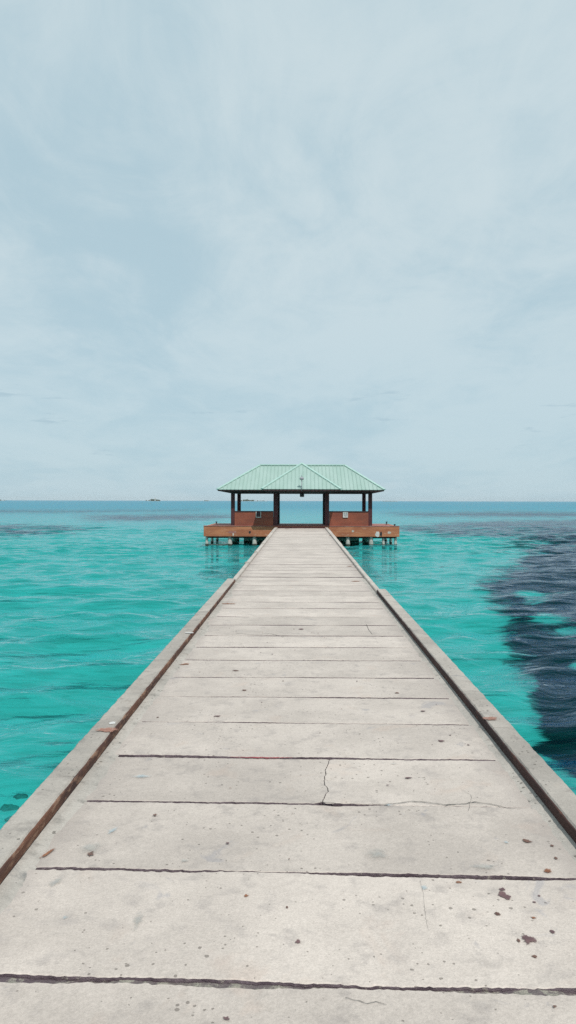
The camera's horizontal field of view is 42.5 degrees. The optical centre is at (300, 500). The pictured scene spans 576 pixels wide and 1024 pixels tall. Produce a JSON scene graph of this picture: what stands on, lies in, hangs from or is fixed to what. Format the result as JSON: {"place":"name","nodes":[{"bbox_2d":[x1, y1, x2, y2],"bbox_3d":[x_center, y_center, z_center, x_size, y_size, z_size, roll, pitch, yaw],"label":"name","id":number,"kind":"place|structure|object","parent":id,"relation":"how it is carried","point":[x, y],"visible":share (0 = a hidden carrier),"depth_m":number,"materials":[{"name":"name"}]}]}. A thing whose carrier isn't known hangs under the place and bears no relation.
{"place":"outdoors","nodes":[
{"label":"outdoors","id":0,"kind":"place"},
{"bbox_2d":[0,504,575,828],"bbox_3d":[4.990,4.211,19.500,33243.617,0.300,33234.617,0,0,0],"label":"seabed","id":1,"kind":"structure","parent":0,"point":[107,685],"depth_m":21.70,"materials":[{"name":"teal sand"}]},
{"bbox_2d":[0,804,19,811],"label":"coral head","id":2,"kind":"object","parent":1,"relation":"on","point":[6,807],"visible":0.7,"depth_m":10.01},
{"bbox_2d":[13,794,27,799],"bbox_3d":[-3.944,4.183,10.414,0.254,0.122,0.173,0,0,0],"label":"coral head","id":3,"kind":"object","parent":1,"relation":"on","point":[20,796],"visible":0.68,"depth_m":10.39},
{"bbox_2d":[0,527,575,1023],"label":"pier","id":4,"kind":"structure","parent":1,"relation":"on","point":[302,777],"depth_m":3.44,"materials":[{"name":"concrete"}]},
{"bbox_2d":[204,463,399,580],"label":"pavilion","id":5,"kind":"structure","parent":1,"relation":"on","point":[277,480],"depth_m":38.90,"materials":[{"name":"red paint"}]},
{"bbox_2d":[256,512,260,517],"bbox_3d":[-2.232,0.723,38.876,0.273,0.314,0.045,0,0,0],"label":"notice board","id":6,"kind":"object","parent":5,"relation":"attached to","point":[258,514],"visible":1,"depth_m":38.88,"materials":[{"name":"white paint"}]},
{"bbox_2d":[343,512,347,517],"bbox_3d":[2.341,0.738,38.876,0.265,0.290,0.045,0,0,0],"label":"notice board","id":7,"kind":"object","parent":5,"relation":"attached to","point":[345,514],"visible":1,"depth_m":38.85,"materials":[{"name":"white paper"}]},
{"bbox_2d":[0,500,575,827],"bbox_3d":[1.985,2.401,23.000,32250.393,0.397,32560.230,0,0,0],"label":"water","id":8,"kind":"structure","parent":0,"point":[535,512],"depth_m":34.27,"materials":[{"name":"teal liquid"}]},
{"bbox_2d":[0,0,575,501],"label":"sky","id":9,"kind":"structure","parent":0,"point":[237,236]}
]}

